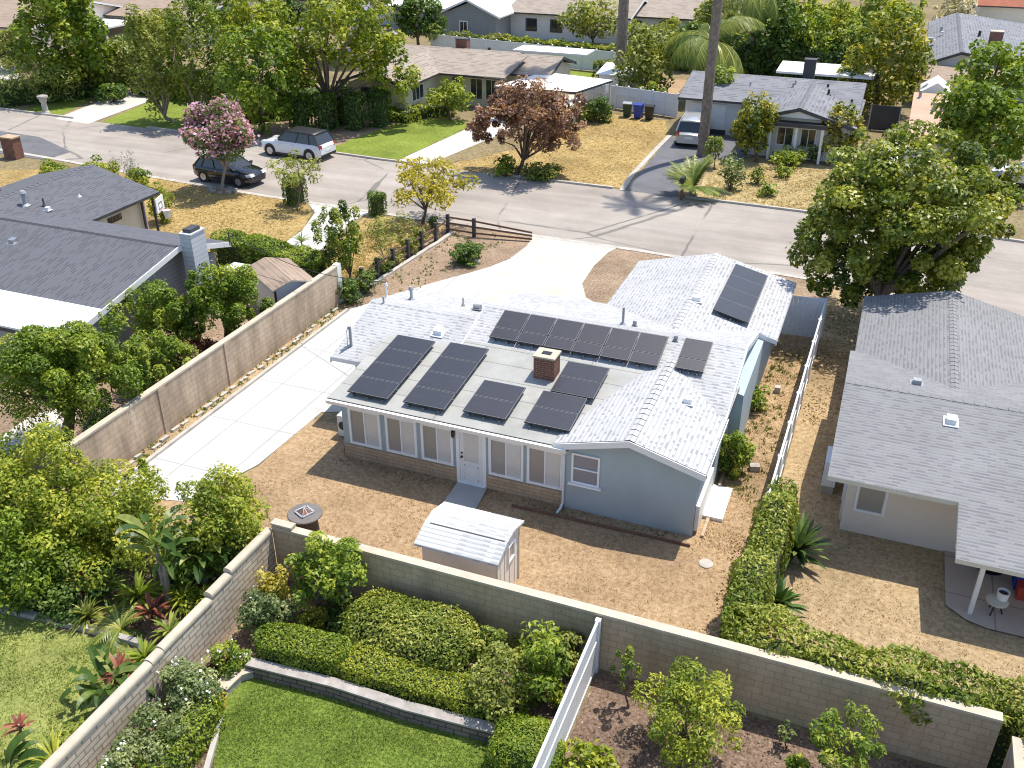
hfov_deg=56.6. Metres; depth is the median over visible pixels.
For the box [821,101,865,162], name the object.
tree
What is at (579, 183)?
kerb
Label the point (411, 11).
round tree
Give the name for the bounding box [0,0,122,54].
house
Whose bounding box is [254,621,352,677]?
hedge
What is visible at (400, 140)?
lawn
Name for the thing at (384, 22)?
house
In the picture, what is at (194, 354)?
shrub
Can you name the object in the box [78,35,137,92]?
shrub
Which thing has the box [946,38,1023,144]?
street tree
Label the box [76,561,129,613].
strap plant
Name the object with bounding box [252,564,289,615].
shrub
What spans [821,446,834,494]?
air conditioner
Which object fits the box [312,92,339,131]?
column shrub
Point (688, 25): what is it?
background tree
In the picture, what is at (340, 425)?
air conditioner
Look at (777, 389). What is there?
stone
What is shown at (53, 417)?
garden path
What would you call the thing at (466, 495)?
walkway
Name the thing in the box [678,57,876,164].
house
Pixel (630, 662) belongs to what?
young tree
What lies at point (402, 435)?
window
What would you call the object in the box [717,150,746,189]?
garden plant
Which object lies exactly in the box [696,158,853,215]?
dry lawn
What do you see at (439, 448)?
window
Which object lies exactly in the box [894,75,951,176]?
house
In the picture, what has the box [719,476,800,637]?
hedge
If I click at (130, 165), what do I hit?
young tree
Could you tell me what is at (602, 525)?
edging board
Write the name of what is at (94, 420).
shrub
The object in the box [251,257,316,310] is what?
shed
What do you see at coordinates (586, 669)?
vinyl fence
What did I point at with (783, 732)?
young tree
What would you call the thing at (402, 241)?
shrub
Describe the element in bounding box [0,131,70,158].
asphalt patch
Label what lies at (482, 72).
house
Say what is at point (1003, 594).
plant pot
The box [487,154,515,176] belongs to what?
shrub
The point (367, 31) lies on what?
jacaranda tree
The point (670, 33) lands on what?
hedge
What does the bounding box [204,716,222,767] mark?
kerb edging
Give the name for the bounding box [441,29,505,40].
hedge
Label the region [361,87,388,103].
window
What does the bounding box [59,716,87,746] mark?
shrub
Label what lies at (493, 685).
shrub
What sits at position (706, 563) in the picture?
drain cover
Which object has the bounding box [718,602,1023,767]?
hedge
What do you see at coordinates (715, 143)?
young tree
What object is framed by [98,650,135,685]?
ti plant
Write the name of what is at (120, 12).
house
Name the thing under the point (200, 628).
block wall
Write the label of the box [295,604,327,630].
shrub
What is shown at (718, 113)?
garage door
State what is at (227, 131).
blossom tree
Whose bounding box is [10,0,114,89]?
evergreen tree
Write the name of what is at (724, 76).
shrub
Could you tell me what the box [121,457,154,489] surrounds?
young tree
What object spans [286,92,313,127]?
column shrub
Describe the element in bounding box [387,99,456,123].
hedge
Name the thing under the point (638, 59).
shrub
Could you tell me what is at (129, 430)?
block wall
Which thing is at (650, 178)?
asphalt driveway
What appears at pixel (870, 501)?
window
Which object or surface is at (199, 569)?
bird of paradise
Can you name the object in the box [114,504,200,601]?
bird of paradise
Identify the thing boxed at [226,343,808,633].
dry straw
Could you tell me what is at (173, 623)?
strap plant
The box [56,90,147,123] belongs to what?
driveway
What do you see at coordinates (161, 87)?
multi trunk tree
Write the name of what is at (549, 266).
driveway apron
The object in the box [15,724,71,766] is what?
grass clump
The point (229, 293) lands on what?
citrus tree
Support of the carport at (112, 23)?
on the ground at (930, 12)
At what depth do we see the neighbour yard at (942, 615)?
25.91 m
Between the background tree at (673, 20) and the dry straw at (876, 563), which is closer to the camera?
the dry straw at (876, 563)
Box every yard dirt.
[62,294,817,698]
[349,225,531,309]
[582,249,873,307]
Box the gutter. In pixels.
[0,148,894,294]
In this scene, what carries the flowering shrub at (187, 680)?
on the planting bed at (242, 637)
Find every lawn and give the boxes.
[0,169,311,240]
[0,614,208,767]
[25,98,93,114]
[103,98,213,129]
[214,678,498,767]
[327,214,442,299]
[336,119,469,159]
[440,114,669,187]
[570,70,597,77]
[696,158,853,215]
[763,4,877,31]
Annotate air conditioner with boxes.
[337,411,343,435]
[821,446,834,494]
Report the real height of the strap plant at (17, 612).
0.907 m
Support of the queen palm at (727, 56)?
on the ground at (930, 12)
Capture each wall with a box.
[39,527,276,767]
[60,262,343,494]
[98,203,144,228]
[215,665,253,695]
[245,657,496,742]
[270,518,1003,767]
[1002,736,1023,767]
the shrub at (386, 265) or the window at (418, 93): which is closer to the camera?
the shrub at (386, 265)
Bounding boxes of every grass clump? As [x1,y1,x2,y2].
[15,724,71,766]
[122,635,156,662]
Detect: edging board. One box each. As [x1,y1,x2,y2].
[512,504,689,546]
[700,471,724,537]
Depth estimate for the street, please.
53.55 m
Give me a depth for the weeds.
35.87 m
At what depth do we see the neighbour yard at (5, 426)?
34.29 m
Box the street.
[0,109,1023,315]
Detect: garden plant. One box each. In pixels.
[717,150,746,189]
[747,164,764,183]
[757,181,778,196]
[768,144,807,166]
[774,162,794,177]
[797,144,827,160]
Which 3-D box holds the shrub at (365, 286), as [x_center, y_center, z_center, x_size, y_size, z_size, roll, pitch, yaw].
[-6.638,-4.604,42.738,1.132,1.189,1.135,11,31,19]
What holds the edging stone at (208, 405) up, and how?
on the planter dirt at (192, 420)
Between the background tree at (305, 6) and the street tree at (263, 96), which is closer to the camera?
the street tree at (263, 96)
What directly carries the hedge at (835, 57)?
on the ground at (930, 12)
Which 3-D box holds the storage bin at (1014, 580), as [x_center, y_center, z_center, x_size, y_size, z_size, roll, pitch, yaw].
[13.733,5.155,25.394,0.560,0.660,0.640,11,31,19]
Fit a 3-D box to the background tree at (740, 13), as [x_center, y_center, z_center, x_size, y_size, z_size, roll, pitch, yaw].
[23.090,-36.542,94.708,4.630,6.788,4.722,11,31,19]
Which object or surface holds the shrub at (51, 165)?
on the dry lawn at (298, 224)
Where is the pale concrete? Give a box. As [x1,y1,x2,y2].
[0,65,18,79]
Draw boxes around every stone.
[134,453,142,459]
[151,443,161,449]
[159,435,169,442]
[170,425,180,432]
[194,411,203,416]
[203,402,213,409]
[749,463,759,471]
[774,385,780,393]
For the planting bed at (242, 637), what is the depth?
23.36 m
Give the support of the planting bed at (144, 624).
on the ground at (930, 12)
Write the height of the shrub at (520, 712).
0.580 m
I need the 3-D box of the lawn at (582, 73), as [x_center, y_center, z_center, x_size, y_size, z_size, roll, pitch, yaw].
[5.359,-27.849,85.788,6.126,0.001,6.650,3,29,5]
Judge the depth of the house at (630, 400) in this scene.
30.01 m
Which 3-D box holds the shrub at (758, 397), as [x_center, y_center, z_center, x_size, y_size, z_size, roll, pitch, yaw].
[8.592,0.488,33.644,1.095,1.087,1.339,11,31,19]
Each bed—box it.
[0,515,280,663]
[127,580,594,767]
[208,115,399,144]
[562,672,931,767]
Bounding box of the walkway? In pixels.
[445,482,487,508]
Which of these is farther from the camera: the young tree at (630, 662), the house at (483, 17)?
the house at (483, 17)
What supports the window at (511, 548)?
in the shed at (473, 540)
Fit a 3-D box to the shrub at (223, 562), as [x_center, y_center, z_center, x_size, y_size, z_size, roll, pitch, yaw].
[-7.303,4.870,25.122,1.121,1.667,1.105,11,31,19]
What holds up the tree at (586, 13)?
on the ground at (930, 12)
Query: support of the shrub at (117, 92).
on the ground at (930, 12)
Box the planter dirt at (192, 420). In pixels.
[96,301,354,496]
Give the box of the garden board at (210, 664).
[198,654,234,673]
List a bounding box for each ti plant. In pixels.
[0,712,34,749]
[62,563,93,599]
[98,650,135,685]
[132,590,169,630]
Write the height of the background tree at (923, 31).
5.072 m
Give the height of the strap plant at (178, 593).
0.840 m
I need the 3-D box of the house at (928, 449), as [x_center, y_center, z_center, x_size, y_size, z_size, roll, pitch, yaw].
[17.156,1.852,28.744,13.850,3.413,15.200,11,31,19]
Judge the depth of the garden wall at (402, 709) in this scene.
21.80 m
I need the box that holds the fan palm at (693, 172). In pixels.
[662,154,729,197]
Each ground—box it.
[0,0,1023,767]
[646,79,686,93]
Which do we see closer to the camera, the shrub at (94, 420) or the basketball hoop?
the shrub at (94, 420)
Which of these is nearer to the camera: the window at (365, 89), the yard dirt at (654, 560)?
the yard dirt at (654, 560)
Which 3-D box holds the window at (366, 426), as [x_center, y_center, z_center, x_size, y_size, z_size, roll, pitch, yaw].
[-4.705,1.411,30.401,1.150,1.360,0.070,11,31,19]
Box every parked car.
[192,154,265,187]
[261,126,335,161]
[675,111,712,144]
[991,161,1023,185]
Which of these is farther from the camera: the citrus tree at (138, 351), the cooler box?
the citrus tree at (138, 351)
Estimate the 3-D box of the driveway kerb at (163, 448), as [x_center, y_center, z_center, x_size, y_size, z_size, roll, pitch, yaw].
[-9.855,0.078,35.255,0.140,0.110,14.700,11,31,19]
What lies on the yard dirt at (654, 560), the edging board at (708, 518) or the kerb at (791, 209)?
the edging board at (708, 518)
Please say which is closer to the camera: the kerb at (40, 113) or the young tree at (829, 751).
the young tree at (829, 751)
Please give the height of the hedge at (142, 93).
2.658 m
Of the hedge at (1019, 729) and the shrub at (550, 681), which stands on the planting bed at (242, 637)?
the shrub at (550, 681)
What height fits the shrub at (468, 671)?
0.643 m
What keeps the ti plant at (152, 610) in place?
on the planting bed at (144, 624)
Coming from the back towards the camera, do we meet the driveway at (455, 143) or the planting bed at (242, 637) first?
the driveway at (455, 143)
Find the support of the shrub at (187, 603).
on the planting bed at (144, 624)
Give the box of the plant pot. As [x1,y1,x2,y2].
[996,587,1010,601]
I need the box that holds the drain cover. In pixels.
[699,559,712,568]
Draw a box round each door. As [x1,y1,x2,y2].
[459,432,482,485]
[690,102,726,129]
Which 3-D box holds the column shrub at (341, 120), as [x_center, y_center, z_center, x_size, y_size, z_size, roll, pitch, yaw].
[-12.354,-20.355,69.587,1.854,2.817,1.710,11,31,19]
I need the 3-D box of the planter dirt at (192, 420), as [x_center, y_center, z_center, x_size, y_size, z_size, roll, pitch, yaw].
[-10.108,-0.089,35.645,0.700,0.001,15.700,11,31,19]
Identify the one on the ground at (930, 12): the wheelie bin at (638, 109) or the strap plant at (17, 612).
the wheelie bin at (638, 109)
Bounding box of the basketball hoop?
[153,194,170,230]
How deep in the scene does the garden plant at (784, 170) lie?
58.20 m
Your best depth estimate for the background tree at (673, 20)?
95.69 m
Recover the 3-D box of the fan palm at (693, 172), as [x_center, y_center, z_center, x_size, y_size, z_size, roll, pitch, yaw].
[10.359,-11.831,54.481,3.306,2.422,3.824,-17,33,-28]
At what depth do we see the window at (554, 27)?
101.77 m
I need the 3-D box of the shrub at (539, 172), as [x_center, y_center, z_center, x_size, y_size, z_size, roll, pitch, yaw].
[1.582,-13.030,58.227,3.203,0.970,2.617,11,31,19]
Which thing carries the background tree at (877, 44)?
on the ground at (930, 12)
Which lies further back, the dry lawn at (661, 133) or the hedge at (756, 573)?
the dry lawn at (661, 133)
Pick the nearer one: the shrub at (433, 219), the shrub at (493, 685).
the shrub at (493, 685)
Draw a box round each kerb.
[0,107,73,118]
[104,308,348,493]
[146,126,423,165]
[513,174,612,188]
[685,195,1023,242]
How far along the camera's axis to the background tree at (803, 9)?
89.79 m
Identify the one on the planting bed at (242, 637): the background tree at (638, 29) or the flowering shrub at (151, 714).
the flowering shrub at (151, 714)
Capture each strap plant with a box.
[0,571,31,622]
[67,592,111,640]
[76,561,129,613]
[108,567,165,616]
[149,608,181,645]
[159,577,205,618]
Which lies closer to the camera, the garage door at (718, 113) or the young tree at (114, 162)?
the young tree at (114, 162)
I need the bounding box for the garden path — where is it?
[0,409,75,449]
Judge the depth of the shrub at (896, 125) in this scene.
63.51 m
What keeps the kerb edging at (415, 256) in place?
on the front yard dirt at (509, 248)
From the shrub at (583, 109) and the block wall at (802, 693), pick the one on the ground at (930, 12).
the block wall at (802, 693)
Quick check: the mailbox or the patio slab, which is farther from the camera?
the mailbox
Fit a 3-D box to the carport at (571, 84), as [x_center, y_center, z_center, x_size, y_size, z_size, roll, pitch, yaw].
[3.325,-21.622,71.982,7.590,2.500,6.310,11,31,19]
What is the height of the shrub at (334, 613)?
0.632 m
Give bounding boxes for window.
[107,213,121,223]
[347,408,381,449]
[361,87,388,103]
[384,416,417,457]
[411,83,423,102]
[420,423,453,465]
[451,76,463,97]
[459,20,467,32]
[470,78,482,99]
[485,79,497,100]
[488,438,523,481]
[507,538,514,563]
[525,18,536,30]
[526,446,562,490]
[550,19,562,32]
[567,452,601,491]
[775,126,794,145]
[799,128,816,147]
[853,486,888,516]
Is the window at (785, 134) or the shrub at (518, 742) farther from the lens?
the window at (785, 134)
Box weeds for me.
[103,232,804,502]
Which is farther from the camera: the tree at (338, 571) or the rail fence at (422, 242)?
the rail fence at (422, 242)
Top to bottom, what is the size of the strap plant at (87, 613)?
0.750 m
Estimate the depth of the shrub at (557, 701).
21.70 m
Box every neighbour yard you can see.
[0,278,260,497]
[763,290,1023,701]
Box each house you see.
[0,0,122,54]
[0,164,231,367]
[101,0,271,47]
[287,0,315,23]
[325,253,796,535]
[332,0,391,24]
[336,37,594,113]
[385,0,514,37]
[511,0,648,44]
[634,0,723,28]
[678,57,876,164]
[827,291,1023,614]
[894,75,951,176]
[914,12,1023,109]
[973,0,1023,23]
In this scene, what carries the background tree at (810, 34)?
on the ground at (930, 12)
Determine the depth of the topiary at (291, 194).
53.43 m
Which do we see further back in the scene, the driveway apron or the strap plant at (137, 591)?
the driveway apron
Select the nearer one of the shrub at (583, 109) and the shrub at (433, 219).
the shrub at (433, 219)
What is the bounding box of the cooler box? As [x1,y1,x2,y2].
[1015,579,1023,600]
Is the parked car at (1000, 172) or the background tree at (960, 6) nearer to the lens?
the parked car at (1000, 172)
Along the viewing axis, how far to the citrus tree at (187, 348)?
34.27 m
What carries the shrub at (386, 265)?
on the front yard dirt at (509, 248)
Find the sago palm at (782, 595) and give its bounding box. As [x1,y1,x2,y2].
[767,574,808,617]
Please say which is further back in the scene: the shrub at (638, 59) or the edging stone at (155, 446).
the shrub at (638, 59)
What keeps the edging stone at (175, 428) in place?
on the planter dirt at (192, 420)
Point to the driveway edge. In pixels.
(641, 165)
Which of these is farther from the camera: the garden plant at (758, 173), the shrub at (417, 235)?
the garden plant at (758, 173)
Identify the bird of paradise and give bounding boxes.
[0,729,47,767]
[58,643,155,709]
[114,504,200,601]
[159,515,250,588]
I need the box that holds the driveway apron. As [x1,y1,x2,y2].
[480,237,615,301]
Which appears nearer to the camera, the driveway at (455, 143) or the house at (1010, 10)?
the driveway at (455, 143)
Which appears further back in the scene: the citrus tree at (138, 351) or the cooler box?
the citrus tree at (138, 351)
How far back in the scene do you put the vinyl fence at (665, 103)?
72.56 m
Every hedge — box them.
[0,70,99,107]
[92,63,136,90]
[130,63,238,104]
[135,690,226,767]
[205,81,348,122]
[210,228,330,277]
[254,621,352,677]
[331,641,511,721]
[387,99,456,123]
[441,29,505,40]
[499,33,627,51]
[591,59,614,77]
[627,18,751,69]
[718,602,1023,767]
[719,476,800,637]
[721,30,877,81]
[1004,689,1023,759]
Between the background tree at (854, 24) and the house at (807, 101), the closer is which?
the house at (807, 101)
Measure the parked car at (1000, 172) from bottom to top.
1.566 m
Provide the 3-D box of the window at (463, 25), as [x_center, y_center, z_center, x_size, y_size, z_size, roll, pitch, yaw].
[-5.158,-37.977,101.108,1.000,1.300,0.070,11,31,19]
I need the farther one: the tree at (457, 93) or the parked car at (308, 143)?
the tree at (457, 93)
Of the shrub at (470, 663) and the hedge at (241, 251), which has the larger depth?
the hedge at (241, 251)
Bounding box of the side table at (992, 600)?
[986,593,1008,615]
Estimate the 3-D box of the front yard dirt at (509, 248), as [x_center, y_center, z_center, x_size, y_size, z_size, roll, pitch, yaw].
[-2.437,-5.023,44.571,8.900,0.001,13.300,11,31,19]
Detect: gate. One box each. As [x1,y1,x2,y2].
[781,295,824,336]
[867,103,901,130]
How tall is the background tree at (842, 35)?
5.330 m
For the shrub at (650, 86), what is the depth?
74.05 m
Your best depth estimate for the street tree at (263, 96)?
64.94 m
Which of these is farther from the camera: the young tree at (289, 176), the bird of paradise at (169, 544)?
the young tree at (289, 176)
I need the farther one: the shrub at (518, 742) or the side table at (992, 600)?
the side table at (992, 600)
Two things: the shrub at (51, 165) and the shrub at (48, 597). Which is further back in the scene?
the shrub at (51, 165)
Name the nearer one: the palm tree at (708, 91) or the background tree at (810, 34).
the palm tree at (708, 91)
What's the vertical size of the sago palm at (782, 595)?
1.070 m
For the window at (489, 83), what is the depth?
74.19 m
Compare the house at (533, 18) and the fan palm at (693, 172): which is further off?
the house at (533, 18)
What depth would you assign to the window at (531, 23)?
102.62 m
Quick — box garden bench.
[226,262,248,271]
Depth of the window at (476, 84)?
74.61 m
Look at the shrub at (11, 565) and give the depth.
24.29 m
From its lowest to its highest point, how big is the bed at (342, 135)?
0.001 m
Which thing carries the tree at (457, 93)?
on the lawn at (400, 140)
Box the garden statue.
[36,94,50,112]
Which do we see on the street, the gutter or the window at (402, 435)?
the gutter
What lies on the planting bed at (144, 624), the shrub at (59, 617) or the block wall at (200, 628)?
the shrub at (59, 617)
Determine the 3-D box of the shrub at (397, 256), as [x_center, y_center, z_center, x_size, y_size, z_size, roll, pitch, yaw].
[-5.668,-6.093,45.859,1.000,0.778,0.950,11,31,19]
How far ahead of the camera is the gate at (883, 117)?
67.89 m
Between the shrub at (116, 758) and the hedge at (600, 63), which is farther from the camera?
the hedge at (600, 63)
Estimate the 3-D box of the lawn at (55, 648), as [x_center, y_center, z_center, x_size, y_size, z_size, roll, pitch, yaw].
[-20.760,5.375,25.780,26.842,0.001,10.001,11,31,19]
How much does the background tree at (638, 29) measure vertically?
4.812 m
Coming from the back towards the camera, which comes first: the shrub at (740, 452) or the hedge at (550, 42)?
the hedge at (550, 42)
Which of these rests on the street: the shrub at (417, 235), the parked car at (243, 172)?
the parked car at (243, 172)
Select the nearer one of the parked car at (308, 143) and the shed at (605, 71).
the parked car at (308, 143)
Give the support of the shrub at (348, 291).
on the front yard dirt at (509, 248)
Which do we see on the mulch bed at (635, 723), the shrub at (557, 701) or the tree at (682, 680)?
the tree at (682, 680)
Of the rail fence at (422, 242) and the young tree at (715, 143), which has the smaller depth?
the rail fence at (422, 242)
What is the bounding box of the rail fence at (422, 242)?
[342,214,531,299]
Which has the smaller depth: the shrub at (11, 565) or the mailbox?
the shrub at (11, 565)
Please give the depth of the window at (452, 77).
74.90 m
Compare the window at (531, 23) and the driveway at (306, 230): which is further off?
the window at (531, 23)
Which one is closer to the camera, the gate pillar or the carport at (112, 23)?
the gate pillar
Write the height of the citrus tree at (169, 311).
3.333 m
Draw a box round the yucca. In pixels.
[289,232,310,245]
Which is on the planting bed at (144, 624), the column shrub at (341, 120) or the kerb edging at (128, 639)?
the kerb edging at (128, 639)
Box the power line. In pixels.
[228,232,385,282]
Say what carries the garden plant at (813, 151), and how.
on the ground at (930, 12)
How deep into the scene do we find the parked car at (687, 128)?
63.94 m
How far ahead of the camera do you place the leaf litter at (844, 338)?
37.49 m
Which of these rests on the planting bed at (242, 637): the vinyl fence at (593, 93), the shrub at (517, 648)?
the shrub at (517, 648)
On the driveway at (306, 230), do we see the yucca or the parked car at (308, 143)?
the yucca
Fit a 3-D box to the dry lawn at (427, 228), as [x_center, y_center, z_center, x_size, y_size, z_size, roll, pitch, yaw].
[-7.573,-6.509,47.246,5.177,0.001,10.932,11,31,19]
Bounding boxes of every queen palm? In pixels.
[662,15,764,73]
[722,0,785,47]
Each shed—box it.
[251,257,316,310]
[414,501,523,583]
[596,62,643,87]
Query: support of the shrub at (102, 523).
on the planting bed at (144, 624)
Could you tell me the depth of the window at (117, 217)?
46.66 m
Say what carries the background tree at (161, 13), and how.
on the ground at (930, 12)
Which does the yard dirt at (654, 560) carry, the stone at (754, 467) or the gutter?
the stone at (754, 467)
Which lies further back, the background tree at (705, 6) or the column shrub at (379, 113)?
the background tree at (705, 6)
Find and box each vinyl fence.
[430,33,626,71]
[533,617,601,767]
[581,85,605,103]
[606,84,678,117]
[767,298,827,493]
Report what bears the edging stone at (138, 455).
on the planter dirt at (192, 420)
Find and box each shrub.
[0,51,89,102]
[0,416,98,560]
[0,490,91,618]
[2,548,118,615]
[29,458,170,590]
[32,586,92,631]
[38,158,68,173]
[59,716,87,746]
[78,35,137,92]
[79,155,121,174]
[79,406,116,430]
[91,83,128,102]
[96,740,141,767]
[112,697,189,767]
[124,167,152,185]
[142,336,201,385]
[146,181,174,222]
[152,522,216,592]
[156,656,227,713]
[168,460,270,574]
[175,579,216,617]
[189,338,217,353]
[195,690,227,711]
[207,639,254,679]
[212,541,245,580]
[235,585,297,645]
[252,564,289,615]
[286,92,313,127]
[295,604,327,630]
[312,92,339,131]
[321,599,356,636]
[332,86,354,125]
[335,277,363,303]
[337,586,483,673]
[342,90,369,131]
[353,268,376,293]
[367,88,392,127]
[370,256,394,274]
[386,250,403,263]
[398,237,419,254]
[411,227,428,244]
[428,215,440,229]
[449,240,486,266]
[449,651,477,671]
[450,664,471,676]
[468,640,539,727]
[471,625,507,669]
[484,713,566,767]
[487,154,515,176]
[492,701,531,723]
[507,619,571,710]
[507,634,539,663]
[516,161,563,180]
[548,690,563,710]
[551,626,585,677]
[561,736,620,767]
[579,94,613,122]
[580,103,597,121]
[610,26,674,91]
[637,80,667,92]
[714,64,736,84]
[717,429,757,480]
[750,383,770,412]
[784,753,812,767]
[889,123,907,145]
[1001,187,1023,206]
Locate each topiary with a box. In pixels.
[281,176,308,206]
[366,190,387,216]
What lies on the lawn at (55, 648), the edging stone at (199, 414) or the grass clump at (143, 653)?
the grass clump at (143, 653)
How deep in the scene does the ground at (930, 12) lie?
66.59 m
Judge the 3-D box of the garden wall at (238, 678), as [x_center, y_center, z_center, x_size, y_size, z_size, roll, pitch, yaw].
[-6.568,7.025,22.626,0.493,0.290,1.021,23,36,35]
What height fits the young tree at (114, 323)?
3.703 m
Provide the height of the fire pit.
0.857 m
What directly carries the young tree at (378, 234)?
on the front yard dirt at (509, 248)
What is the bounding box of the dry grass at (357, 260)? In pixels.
[148,116,846,294]
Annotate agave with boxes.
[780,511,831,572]
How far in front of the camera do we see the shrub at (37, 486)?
25.43 m
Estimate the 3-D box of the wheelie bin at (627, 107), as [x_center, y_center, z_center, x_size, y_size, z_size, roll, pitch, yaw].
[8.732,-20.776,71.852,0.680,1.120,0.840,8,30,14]
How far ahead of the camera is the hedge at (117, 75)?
80.58 m
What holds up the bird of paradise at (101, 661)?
on the lawn at (55, 648)
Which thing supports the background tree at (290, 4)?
on the ground at (930, 12)
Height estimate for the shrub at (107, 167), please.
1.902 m
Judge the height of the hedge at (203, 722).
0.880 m
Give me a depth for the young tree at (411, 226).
47.25 m
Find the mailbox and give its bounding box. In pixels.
[679,175,685,199]
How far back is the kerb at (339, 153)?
62.52 m
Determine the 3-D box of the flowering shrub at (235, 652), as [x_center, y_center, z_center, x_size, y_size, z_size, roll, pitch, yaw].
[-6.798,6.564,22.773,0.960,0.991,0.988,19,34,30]
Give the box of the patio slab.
[944,550,1023,636]
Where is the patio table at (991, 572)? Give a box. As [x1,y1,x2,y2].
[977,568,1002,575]
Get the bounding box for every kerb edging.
[0,605,138,647]
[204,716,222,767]
[357,231,453,295]
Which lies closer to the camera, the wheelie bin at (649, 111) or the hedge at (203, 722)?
the hedge at (203, 722)
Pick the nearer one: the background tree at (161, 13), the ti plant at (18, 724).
the ti plant at (18, 724)
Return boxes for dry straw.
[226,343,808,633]
[769,354,1023,693]
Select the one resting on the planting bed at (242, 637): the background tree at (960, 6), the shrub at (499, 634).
the shrub at (499, 634)
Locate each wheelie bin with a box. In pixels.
[622,101,632,116]
[633,103,644,117]
[644,104,654,119]
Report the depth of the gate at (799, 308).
38.55 m
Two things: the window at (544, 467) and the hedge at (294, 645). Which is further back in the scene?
the window at (544, 467)
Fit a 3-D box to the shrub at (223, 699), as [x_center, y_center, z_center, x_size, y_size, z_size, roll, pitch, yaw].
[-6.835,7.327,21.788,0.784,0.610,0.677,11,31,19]
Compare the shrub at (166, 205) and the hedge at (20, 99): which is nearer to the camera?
the shrub at (166, 205)
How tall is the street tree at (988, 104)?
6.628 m
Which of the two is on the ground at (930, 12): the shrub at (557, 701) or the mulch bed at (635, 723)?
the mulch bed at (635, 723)
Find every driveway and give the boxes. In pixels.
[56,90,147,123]
[112,248,598,500]
[251,203,367,279]
[400,95,580,162]
[626,134,747,197]
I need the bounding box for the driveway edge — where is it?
[619,135,671,190]
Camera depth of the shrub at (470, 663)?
22.53 m
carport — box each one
[97,18,125,43]
[494,73,612,122]
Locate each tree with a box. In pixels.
[0,25,38,71]
[0,320,147,447]
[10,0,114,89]
[97,300,128,391]
[99,326,179,397]
[105,151,121,172]
[114,27,166,67]
[118,145,138,174]
[121,327,196,375]
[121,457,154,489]
[122,6,176,54]
[122,270,207,344]
[123,3,185,121]
[157,0,230,113]
[178,93,259,190]
[183,0,245,21]
[191,260,273,336]
[199,0,296,83]
[212,19,304,135]
[261,0,424,125]
[265,0,310,48]
[265,149,322,210]
[280,530,367,610]
[300,0,400,33]
[309,199,362,285]
[356,212,399,267]
[390,0,449,44]
[391,156,481,223]
[394,209,417,244]
[422,76,475,119]
[465,73,587,174]
[554,0,618,42]
[609,644,641,708]
[615,0,628,69]
[626,22,664,68]
[630,656,745,767]
[653,13,681,32]
[675,20,707,71]
[690,0,748,33]
[696,0,722,156]
[704,136,723,169]
[722,0,763,41]
[729,91,780,161]
[743,0,807,76]
[769,0,817,38]
[777,719,796,750]
[783,7,837,76]
[784,119,1023,309]
[805,0,863,40]
[808,698,886,767]
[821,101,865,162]
[822,24,870,64]
[835,8,936,114]
[845,10,890,65]
[848,62,883,104]
[855,0,929,48]
[896,30,934,83]
[930,75,1023,173]
[932,0,977,19]
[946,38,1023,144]
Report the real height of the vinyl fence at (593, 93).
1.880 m
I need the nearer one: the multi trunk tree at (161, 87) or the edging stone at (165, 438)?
the edging stone at (165, 438)
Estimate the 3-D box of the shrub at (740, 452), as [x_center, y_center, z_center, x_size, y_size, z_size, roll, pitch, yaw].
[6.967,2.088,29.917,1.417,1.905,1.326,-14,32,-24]
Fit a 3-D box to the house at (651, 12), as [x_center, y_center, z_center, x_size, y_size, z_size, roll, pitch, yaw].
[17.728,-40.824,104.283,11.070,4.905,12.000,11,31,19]
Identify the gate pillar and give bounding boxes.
[0,134,24,159]
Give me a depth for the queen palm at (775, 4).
78.36 m
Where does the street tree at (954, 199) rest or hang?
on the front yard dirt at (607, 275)
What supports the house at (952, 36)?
on the ground at (930, 12)
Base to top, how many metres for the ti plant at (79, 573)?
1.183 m
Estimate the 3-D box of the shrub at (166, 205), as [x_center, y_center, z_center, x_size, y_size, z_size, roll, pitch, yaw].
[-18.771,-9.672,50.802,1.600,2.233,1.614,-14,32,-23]
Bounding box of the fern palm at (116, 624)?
[86,596,148,654]
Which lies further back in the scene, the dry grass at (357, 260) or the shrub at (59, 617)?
the dry grass at (357, 260)
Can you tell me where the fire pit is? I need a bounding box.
[287,503,322,530]
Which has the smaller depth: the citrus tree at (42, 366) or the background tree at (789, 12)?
the citrus tree at (42, 366)
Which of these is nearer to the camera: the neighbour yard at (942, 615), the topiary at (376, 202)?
the neighbour yard at (942, 615)
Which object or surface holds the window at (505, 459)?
in the house at (630, 400)
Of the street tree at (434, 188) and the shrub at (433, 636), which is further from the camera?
the street tree at (434, 188)
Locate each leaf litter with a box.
[2,302,861,471]
[336,457,745,635]
[578,680,880,767]
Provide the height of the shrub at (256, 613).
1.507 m
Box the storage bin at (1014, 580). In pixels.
[1012,576,1023,589]
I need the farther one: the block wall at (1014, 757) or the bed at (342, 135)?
the bed at (342, 135)
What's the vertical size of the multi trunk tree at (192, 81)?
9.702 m

